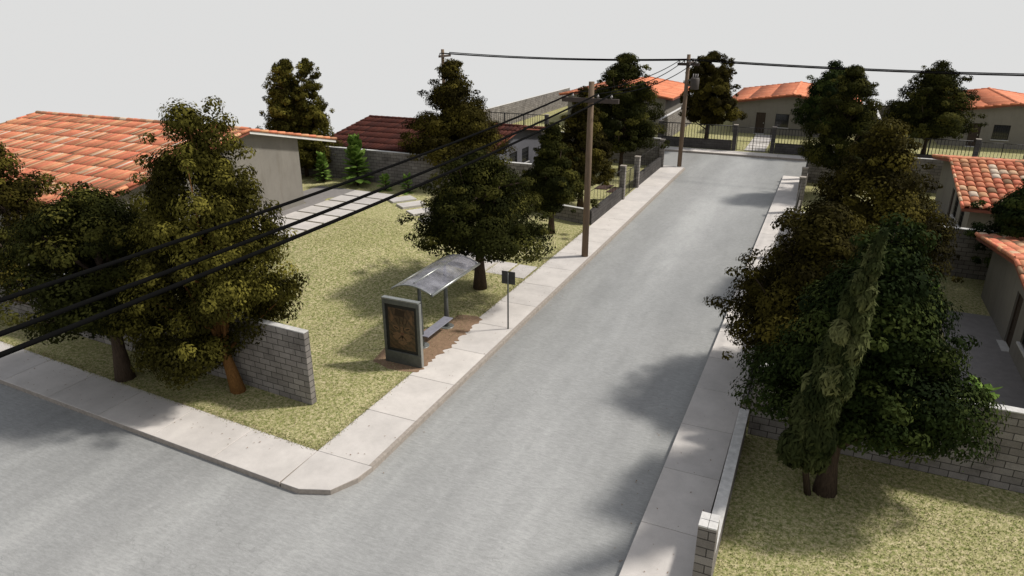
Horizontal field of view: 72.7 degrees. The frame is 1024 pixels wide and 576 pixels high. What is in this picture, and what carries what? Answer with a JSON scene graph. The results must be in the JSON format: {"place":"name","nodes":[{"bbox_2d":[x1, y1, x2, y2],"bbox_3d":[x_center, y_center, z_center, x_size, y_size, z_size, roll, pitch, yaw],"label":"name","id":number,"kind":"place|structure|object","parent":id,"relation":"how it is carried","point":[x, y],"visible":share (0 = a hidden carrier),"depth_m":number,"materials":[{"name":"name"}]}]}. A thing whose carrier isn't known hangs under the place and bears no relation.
{"place":"outdoors","nodes":[
{"label":"outdoors","id":0,"kind":"place"},
{"bbox_2d":[0,341,316,486],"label":"sidewalk","id":1,"kind":"structure","parent":0,"point":[279,461],"depth_m":20.48,"materials":[{"name":"concrete"}]},
{"bbox_2d":[259,186,369,222],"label":"patio","id":2,"kind":"structure","parent":0,"point":[319,198],"depth_m":41.77,"materials":[{"name":"grey concrete"}]},
{"bbox_2d":[0,163,646,450],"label":"lawn","id":3,"kind":"structure","parent":0,"point":[385,211],"depth_m":27.37,"materials":[{"name":"green plant"}]},
{"bbox_2d":[0,141,71,305],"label":"broadleaf tree","id":4,"kind":"object","parent":3,"relation":"on","point":[18,195],"visible":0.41,"depth_m":25.05,"materials":[{"name":"green plant"}]},
{"bbox_2d":[0,181,206,382],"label":"broadleaf tree","id":5,"kind":"object","parent":3,"relation":"on","point":[95,221],"visible":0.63,"depth_m":20.26,"materials":[{"name":"green plant"}]},
{"bbox_2d":[0,264,316,404],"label":"block wall","id":6,"kind":"structure","parent":3,"relation":"on","point":[277,360],"depth_m":21.24,"materials":[{"name":"grey concrete"}]},
{"bbox_2d":[0,111,336,236],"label":"house","id":7,"kind":"structure","parent":3,"relation":"on","point":[99,152],"depth_m":35.76,"materials":[{"name":"orange tile"}]},
{"bbox_2d":[97,95,309,394],"bbox_3d":[-9.137,-0.874,20.398,5.749,9.269,5.277,-10,23,-24],"label":"poplar tree","id":8,"kind":"object","parent":3,"relation":"on","point":[225,193],"visible":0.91,"depth_m":19.52,"materials":[{"name":"green plant"}]},
{"bbox_2d":[255,58,344,175],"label":"poplar tree","id":9,"kind":"object","parent":3,"relation":"on","point":[296,111],"visible":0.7,"depth_m":45.07,"materials":[{"name":"green plant"}]},
{"bbox_2d":[314,151,333,181],"bbox_3d":[-12.411,-7.915,45.389,1.292,2.162,1.423,-1,21,-3],"label":"garden plant","id":10,"kind":"object","parent":3,"relation":"on","point":[321,161],"visible":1,"depth_m":45.22,"materials":[{"name":"green plant"}]},
{"bbox_2d":[342,132,373,185],"bbox_3d":[-9.846,-8.092,44.072,2.124,3.446,2.388,-6,22,-16],"label":"garden plant","id":11,"kind":"object","parent":3,"relation":"on","point":[355,153],"visible":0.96,"depth_m":43.84,"materials":[{"name":"green plant"}]},
{"bbox_2d":[376,173,392,191],"bbox_3d":[-7.939,-6.593,43.371,1.061,1.169,1.196,-4,22,-10],"label":"garden plant","id":12,"kind":"object","parent":3,"relation":"on","point":[385,177],"visible":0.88,"depth_m":43.30,"materials":[{"name":"green plant"}]},
{"bbox_2d":[400,172,416,194],"bbox_3d":[-6.352,-6.386,42.568,1.069,1.380,1.336,-2,21,-5],"label":"garden plant","id":13,"kind":"object","parent":3,"relation":"on","point":[406,182],"visible":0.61,"depth_m":42.51,"materials":[{"name":"green plant"}]},
{"bbox_2d":[300,146,532,196],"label":"block wall","id":14,"kind":"structure","parent":3,"relation":"on","point":[377,159],"depth_m":44.64,"materials":[{"name":"grey concrete"}]},
{"bbox_2d":[373,315,481,371],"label":"soil","id":15,"kind":"structure","parent":3,"relation":"on","point":[464,324],"depth_m":25.25,"materials":[{"name":"brown soil"}]},
{"bbox_2d":[381,295,423,367],"bbox_3d":[-3.642,1.472,23.220,1.434,2.380,0.184,9,23,22],"label":"advertising panel","id":16,"kind":"object","parent":15,"relation":"on","point":[402,326],"visible":1,"depth_m":23.15,"materials":[{"name":"grey metal"}]},
{"bbox_2d":[390,254,479,348],"bbox_3d":[-2.699,0.479,25.530,1.690,2.550,3.590,9,23,22],"label":"bus shelter","id":17,"kind":"object","parent":15,"relation":"on","point":[437,276],"visible":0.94,"depth_m":24.99,"materials":[{"name":"grey metal"}]},
{"bbox_2d":[329,115,544,165],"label":"house","id":18,"kind":"structure","parent":3,"relation":"on","point":[376,132],"depth_m":49.32,"materials":[{"name":"tile"}]},
{"bbox_2d":[510,152,516,161],"bbox_3d":[0.089,-8.973,48.893,0.220,1.120,1.420,9,23,22],"label":"window","id":19,"kind":"structure","parent":18,"relation":"in","point":[513,157],"depth_m":48.92,"materials":[{"name":"black glass"}]},
{"bbox_2d":[522,147,529,162],"bbox_3d":[0.951,-9.679,50.703,0.220,1.120,1.370,9,23,22],"label":"window","id":20,"kind":"structure","parent":18,"relation":"in","point":[525,150],"depth_m":50.80,"materials":[{"name":"black glass"}]},
{"bbox_2d":[396,58,515,167],"bbox_3d":[-3.852,-10.128,44.541,7.489,8.796,7.710,9,23,22],"label":"broadleaf tree","id":21,"kind":"object","parent":3,"relation":"on","point":[458,118],"visible":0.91,"depth_m":42.69,"materials":[{"name":"green plant"}]},
{"bbox_2d":[395,148,558,290],"bbox_3d":[-1.606,-2.650,28.921,7.544,6.217,6.590,9,23,22],"label":"broadleaf tree","id":22,"kind":"object","parent":3,"relation":"on","point":[478,210],"visible":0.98,"depth_m":27.43,"materials":[{"name":"green plant"}]},
{"bbox_2d":[517,121,599,233],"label":"broadleaf tree","id":23,"kind":"object","parent":3,"relation":"on","point":[557,185],"visible":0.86,"depth_m":35.72,"materials":[{"name":"green plant"}]},
{"bbox_2d":[538,205,582,223],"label":"block wall","id":24,"kind":"structure","parent":3,"relation":"on","point":[566,214],"depth_m":39.91,"materials":[{"name":"grey concrete"}]},
{"bbox_2d":[559,86,617,207],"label":"broadleaf tree","id":25,"kind":"object","parent":3,"relation":"on","point":[575,128],"visible":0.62,"depth_m":40.74,"materials":[{"name":"green plant"}]},
{"bbox_2d":[541,131,660,165],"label":"block wall","id":26,"kind":"structure","parent":3,"relation":"on","point":[629,158],"depth_m":55.15,"materials":[{"name":"grey concrete"}]},
{"bbox_2d":[595,185,613,189],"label":"soil","id":27,"kind":"structure","parent":3,"relation":"on","point":[603,187],"depth_m":47.87,"materials":[{"name":"brown soil"}]},
{"bbox_2d":[606,187,625,192],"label":"soil","id":28,"kind":"structure","parent":3,"relation":"on","point":[611,190],"depth_m":47.18,"materials":[{"name":"brown soil"}]},
{"bbox_2d":[589,139,665,224],"bbox_3d":[8.107,-7.573,46.817,0.380,2.280,18.140,9,23,22],"label":"fence","id":29,"kind":"object","parent":3,"relation":"on","point":[610,201],"visible":0.92,"depth_m":44.59,"materials":[{"name":"concrete"}]},
{"bbox_2d":[625,164,636,194],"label":"metal gate","id":30,"kind":"structure","parent":29,"relation":"attached to","point":[629,182],"depth_m":46.65,"materials":[{"name":"black metal"}]},
{"bbox_2d":[594,52,669,175],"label":"broadleaf tree","id":31,"kind":"object","parent":3,"relation":"on","point":[635,130],"visible":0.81,"depth_m":48.52,"materials":[{"name":"green plant"}]},
{"bbox_2d":[253,190,428,238],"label":"path","id":32,"kind":"structure","parent":0,"point":[327,216],"depth_m":38.88,"materials":[{"name":"concrete"}]},
{"bbox_2d":[0,151,805,575],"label":"road","id":33,"kind":"structure","parent":0,"point":[540,443],"depth_m":18.55,"materials":[{"name":"grey asphalt"}]},
{"bbox_2d":[281,166,684,494],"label":"sidewalk","id":34,"kind":"structure","parent":0,"point":[410,407],"depth_m":23.08,"materials":[{"name":"concrete"}]},
{"bbox_2d":[502,270,514,328],"bbox_3d":[-0.144,0.493,25.907,0.540,2.350,0.072,9,23,22],"label":"bus stop sign","id":35,"kind":"object","parent":34,"relation":"on","point":[508,277],"visible":1,"depth_m":25.63,"materials":[{"name":"grey metal"}]},
{"bbox_2d":[562,81,618,256],"bbox_3d":[3.588,-5.323,32.797,2.680,8.480,0.422,9,23,22],"label":"utility pole","id":36,"kind":"object","parent":34,"relation":"on","point":[586,207],"visible":0.98,"depth_m":32.39,"materials":[{"name":"brown wood"}]},
{"bbox_2d":[0,92,573,302],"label":"power line","id":37,"kind":"object","parent":36,"relation":"attached to","point":[71,276],"visible":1,"depth_m":13.86,"materials":[{"name":"black rubber"}]},
{"bbox_2d":[0,93,598,336],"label":"power line","id":38,"kind":"object","parent":36,"relation":"attached to","point":[96,298],"visible":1,"depth_m":12.52,"materials":[{"name":"black rubber"}]},
{"bbox_2d":[0,94,611,357],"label":"power line","id":39,"kind":"object","parent":36,"relation":"attached to","point":[21,346],"visible":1,"depth_m":11.77,"materials":[{"name":"black rubber"}]},
{"bbox_2d":[460,252,536,278],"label":"path","id":40,"kind":"structure","parent":0,"point":[520,271],"depth_m":32.52,"materials":[{"name":"concrete"}]},
{"bbox_2d":[0,0,1023,134],"label":"sky","id":41,"kind":"structure","parent":0,"point":[114,58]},
{"bbox_2d":[619,176,799,575],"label":"sidewalk","id":42,"kind":"structure","parent":0,"point":[683,496],"depth_m":18.46,"materials":[{"name":"concrete"}]},
{"bbox_2d":[665,146,804,160],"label":"sidewalk","id":43,"kind":"structure","parent":0,"point":[742,154],"depth_m":60.05,"materials":[{"name":"concrete"}]},
{"bbox_2d":[745,134,770,151],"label":"path","id":44,"kind":"structure","parent":0,"point":[758,139],"depth_m":64.61,"materials":[{"name":"concrete"}]},
{"bbox_2d":[513,106,1023,159],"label":"lawn","id":45,"kind":"structure","parent":0,"point":[741,136],"depth_m":66.90,"materials":[{"name":"green plant"}]},
{"bbox_2d":[484,87,569,123],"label":"block wall","id":46,"kind":"structure","parent":45,"relation":"on","point":[522,106],"depth_m":80.48,"materials":[{"name":"grey concrete"}]},
{"bbox_2d":[484,111,655,137],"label":"fence","id":47,"kind":"object","parent":45,"relation":"on","point":[545,122],"visible":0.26,"depth_m":68.45,"materials":[{"name":"black metal"}]},
{"bbox_2d":[559,76,688,125],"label":"house","id":48,"kind":"structure","parent":45,"relation":"on","point":[669,92],"depth_m":77.05,"materials":[{"name":"orange tile"}]},
{"bbox_2d":[657,106,691,137],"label":"block wall","id":49,"kind":"structure","parent":45,"relation":"on","point":[672,116],"depth_m":68.28,"materials":[{"name":"grey concrete"}]},
{"bbox_2d":[678,50,747,137],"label":"broadleaf tree","id":50,"kind":"object","parent":45,"relation":"on","point":[710,100],"visible":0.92,"depth_m":61.25,"materials":[{"name":"green plant"}]},
{"bbox_2d":[658,120,855,154],"bbox_3d":[21.789,-12.806,60.136,18.380,2.350,0.380,9,23,22],"label":"fence","id":51,"kind":"object","parent":45,"relation":"on","point":[722,144],"visible":0.66,"depth_m":61.53,"materials":[{"name":"concrete"}]},
{"bbox_2d":[736,127,771,152],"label":"metal gate","id":52,"kind":"structure","parent":51,"relation":"attached to","point":[753,139],"depth_m":60.43,"materials":[{"name":"black metal"}]},
{"bbox_2d":[732,81,860,136],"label":"house","id":53,"kind":"structure","parent":45,"relation":"on","point":[768,106],"depth_m":69.49,"materials":[{"name":"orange paint"}]},
{"bbox_2d":[753,112,765,133],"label":"door","id":54,"kind":"structure","parent":53,"relation":"in","point":[760,117],"depth_m":69.85,"materials":[{"name":"brown wood"}]},
{"bbox_2d":[774,114,789,128],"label":"window","id":55,"kind":"structure","parent":53,"relation":"in","point":[781,120],"depth_m":68.95,"materials":[{"name":"black glass"}]},
{"bbox_2d":[790,59,856,129],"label":"broadleaf tree","id":56,"kind":"object","parent":45,"relation":"on","point":[818,88],"visible":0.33,"depth_m":58.21,"materials":[{"name":"green plant"}]},
{"bbox_2d":[864,104,888,116],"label":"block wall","id":57,"kind":"structure","parent":45,"relation":"on","point":[880,112],"depth_m":78.33,"materials":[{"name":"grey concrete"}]},
{"bbox_2d":[876,60,988,153],"bbox_3d":[33.910,-14.193,56.030,7.992,8.018,7.209,9,23,22],"label":"broadleaf tree","id":58,"kind":"object","parent":45,"relation":"on","point":[932,105],"visible":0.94,"depth_m":54.54,"materials":[{"name":"green plant"}]},
{"bbox_2d":[905,137,981,158],"bbox_3d":[39.224,-9.970,52.936,19.250,2.300,0.380,9,23,22],"label":"fence","id":59,"kind":"object","parent":45,"relation":"on","point":[976,149],"visible":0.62,"depth_m":54.72,"materials":[{"name":"metal"}]},
{"bbox_2d":[978,142,1023,159],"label":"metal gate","id":60,"kind":"structure","parent":59,"relation":"attached to","point":[1002,150],"depth_m":53.41,"materials":[{"name":"black metal"}]},
{"bbox_2d":[935,87,1023,149],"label":"house","id":61,"kind":"structure","parent":45,"relation":"on","point":[1003,110],"depth_m":62.10,"materials":[{"name":"grey paint"}]},
{"bbox_2d":[965,123,981,146],"bbox_3d":[41.705,-13.807,62.799,1.000,2.120,0.400,9,23,22],"label":"door","id":62,"kind":"structure","parent":61,"relation":"in","point":[972,137],"depth_m":62.96,"materials":[{"name":"brown wood"}]},
{"bbox_2d":[990,125,1010,140],"bbox_3d":[43.563,-13.826,61.954,1.390,1.370,0.220,9,23,22],"label":"window","id":63,"kind":"structure","parent":61,"relation":"in","point":[1000,132],"depth_m":62.00,"materials":[{"name":"black glass"}]},
{"bbox_2d":[713,183,1023,575],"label":"lawn","id":64,"kind":"structure","parent":0,"point":[966,294],"depth_m":16.26,"materials":[{"name":"green plant"}]},
{"bbox_2d":[692,511,719,575],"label":"gate post","id":65,"kind":"object","parent":64,"relation":"on","point":[706,541],"visible":1,"depth_m":13.22,"materials":[{"name":"grey brick"}]},
{"bbox_2d":[712,408,748,575],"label":"block wall","id":66,"kind":"structure","parent":64,"relation":"on","point":[723,495],"depth_m":16.76,"materials":[{"name":"grey concrete"}]},
{"bbox_2d":[742,160,808,422],"bbox_3d":[14.089,-2.975,35.074,0.424,2.250,36.242,9,23,22],"label":"fence","id":67,"kind":"object","parent":64,"relation":"on","point":[803,177],"visible":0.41,"depth_m":41.23,"materials":[{"name":"grey concrete"}]},
{"bbox_2d":[703,201,879,363],"bbox_3d":[9.231,0.329,21.335,6.436,6.179,5.988,-1,21,-2],"label":"broadleaf tree","id":68,"kind":"object","parent":64,"relation":"on","point":[822,236],"visible":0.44,"depth_m":20.17,"materials":[{"name":"green plant"}]},
{"bbox_2d":[775,227,890,495],"bbox_3d":[6.837,1.945,15.269,1.466,7.524,2.258,9,23,22],"label":"conifer tree","id":69,"kind":"object","parent":64,"relation":"on","point":[807,441],"visible":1,"depth_m":14.75,"materials":[{"name":"green plant"}]},
{"bbox_2d":[797,64,885,170],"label":"broadleaf tree","id":70,"kind":"object","parent":64,"relation":"on","point":[854,116],"visible":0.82,"depth_m":43.44,"materials":[{"name":"green plant"}]},
{"bbox_2d":[773,117,964,283],"bbox_3d":[15.088,-3.369,29.122,7.433,7.410,7.581,9,23,22],"label":"broadleaf tree","id":71,"kind":"object","parent":64,"relation":"on","point":[885,178],"visible":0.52,"depth_m":27.62,"materials":[{"name":"green plant"}]},
{"bbox_2d":[728,212,1011,498],"bbox_3d":[8.512,1.658,16.590,6.007,7.152,5.040,9,23,22],"label":"broadleaf tree","id":72,"kind":"object","parent":64,"relation":"on","point":[905,393],"visible":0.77,"depth_m":15.31,"materials":[{"name":"green plant"}]},
{"bbox_2d":[807,157,943,192],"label":"block wall","id":73,"kind":"structure","parent":64,"relation":"on","point":[815,171],"depth_m":46.40,"materials":[{"name":"grey concrete"}]},
{"bbox_2d":[747,363,1023,493],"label":"block wall","id":74,"kind":"structure","parent":64,"relation":"on","point":[1005,470],"depth_m":17.43,"materials":[{"name":"grey concrete"}]},
{"bbox_2d":[794,212,998,279],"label":"block wall","id":75,"kind":"structure","parent":64,"relation":"on","point":[966,266],"depth_m":31.15,"materials":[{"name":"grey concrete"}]},
{"bbox_2d":[932,154,1023,229],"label":"house","id":76,"kind":"structure","parent":64,"relation":"on","point":[965,181],"depth_m":36.33,"materials":[{"name":"orange tile"}]},
{"bbox_2d":[947,189,954,223],"bbox_3d":[24.726,-4.588,39.277,0.400,2.040,1.000,9,23,22],"label":"door","id":77,"kind":"structure","parent":76,"relation":"in","point":[954,189],"depth_m":39.49,"materials":[{"name":"brown wood"}]},
{"bbox_2d":[950,196,958,220],"bbox_3d":[24.094,-4.398,37.715,0.220,1.220,1.220,9,23,22],"label":"window","id":78,"kind":"structure","parent":76,"relation":"in","point":[957,200],"depth_m":37.85,"materials":[{"name":"black glass"}]},
{"bbox_2d":[956,211,964,226],"bbox_3d":[23.242,-3.700,35.927,0.220,1.220,1.220,9,23,22],"label":"window","id":79,"kind":"structure","parent":76,"relation":"in","point":[962,212],"depth_m":36.10,"materials":[{"name":"black glass"}]},
{"bbox_2d":[962,375,1001,471],"bbox_3d":[11.825,3.497,17.915,1.592,2.567,1.622,9,23,22],"label":"garden plant","id":80,"kind":"object","parent":64,"relation":"on","point":[990,388],"visible":0.09,"depth_m":17.60,"materials":[{"name":"green plant"}]},
{"bbox_2d":[963,178,1023,267],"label":"broadleaf tree","id":81,"kind":"object","parent":64,"relation":"on","point":[1007,212],"visible":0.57,"depth_m":28.93,"materials":[{"name":"green plant"}]},
{"bbox_2d":[974,232,1023,381],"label":"house","id":82,"kind":"structure","parent":64,"relation":"on","point":[1002,295],"depth_m":25.55,"materials":[{"name":"grey paint"}]},
{"bbox_2d":[996,293,1023,351],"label":"door","id":83,"kind":"structure","parent":82,"relation":"in","point":[1004,346],"depth_m":24.69,"materials":[{"name":"brown wood"}]},
{"bbox_2d":[1016,334,1023,356],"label":"window","id":84,"kind":"structure","parent":82,"relation":"in","point":[1018,343],"depth_m":23.16,"materials":[{"name":"black paint"}]},
{"bbox_2d":[941,310,1023,408],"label":"patio","id":85,"kind":"structure","parent":0,"point":[992,364],"depth_m":23.82,"materials":[{"name":"grey concrete"}]},
{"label":"sidewalk","id":86,"kind":"structure","parent":0,"visible":0},
{"bbox_2d":[438,49,450,81],"bbox_3d":[-5.931,-16.501,61.284,0.430,8.600,2.000,9,23,22],"label":"utility pole","id":87,"kind":"object","parent":86,"relation":"on","point":[441,56],"visible":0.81,"depth_m":59.86,"materials":[{"name":"brown wood"}]},
{"bbox_2d":[677,54,699,166],"bbox_3d":[13.378,-13.382,53.302,1.611,8.590,1.357,-10,24,-25],"label":"utility pole","id":88,"kind":"object","parent":86,"relation":"on","point":[694,84],"visible":0.91,"depth_m":52.68,"materials":[{"name":"brown wood"}]},
{"bbox_2d":[440,53,688,60],"bbox_3d":[3.449,-18.270,55.127,20.973,0.336,0.080,9,23,22],"label":"power line","id":89,"kind":"object","parent":88,"relation":"attached to","point":[560,59],"visible":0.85,"depth_m":55.11,"materials":[{"name":"black rubber"}]},
{"bbox_2d":[450,53,689,59],"bbox_3d":[3.611,-18.403,55.468,20.973,0.336,0.080,9,23,22],"label":"power line","id":90,"kind":"object","parent":88,"relation":"attached to","point":[553,58],"visible":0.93,"depth_m":55.78,"materials":[{"name":"black rubber"}]},
{"bbox_2d":[449,52,692,59],"bbox_3d":[4.139,-18.835,56.575,20.973,0.336,0.080,9,23,22],"label":"power line","id":91,"kind":"object","parent":88,"relation":"attached to","point":[559,58],"visible":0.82,"depth_m":56.82,"materials":[{"name":"black rubber"}]},
{"bbox_2d":[574,61,678,92],"bbox_3d":[7.669,-12.809,41.889,0.052,0.565,24.053,9,23,22],"label":"power line","id":92,"kind":"object","parent":88,"relation":"attached to","point":[626,83],"visible":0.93,"depth_m":39.50,"materials":[{"name":"black rubber"}]},
{"bbox_2d":[599,61,683,93],"bbox_3d":[8.373,-12.696,41.598,0.052,0.565,24.066,8,23,20],"label":"power line","id":93,"kind":"object","parent":88,"relation":"attached to","point":[639,84],"visible":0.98,"depth_m":38.62,"materials":[{"name":"black rubber"}]},
{"bbox_2d":[612,61,695,94],"bbox_3d":[9.058,-12.585,41.314,0.052,0.565,24.060,9,23,21],"label":"power line","id":94,"kind":"object","parent":88,"relation":"attached to","point":[653,84],"visible":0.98,"depth_m":38.37,"materials":[{"name":"black rubber"}]},
{"bbox_2d":[690,59,1014,74],"bbox_3d":[31.425,-13.773,44.023,39.893,0.605,0.080,9,23,22],"label":"power line","id":95,"kind":"object","parent":88,"relation":"attached to","point":[865,69],"visible":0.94,"depth_m":46.80,"materials":[{"name":"black rubber"}]},
{"bbox_2d":[689,60,1023,75],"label":"power line","id":96,"kind":"object","parent":88,"relation":"attached to","point":[865,70],"visible":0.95,"depth_m":46.62,"materials":[{"name":"black rubber"}]},
{"bbox_2d":[693,58,1023,74],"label":"power line","id":97,"kind":"object","parent":88,"relation":"attached to","point":[864,68],"visible":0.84,"depth_m":48.09,"materials":[{"name":"black rubber"}]}
]}

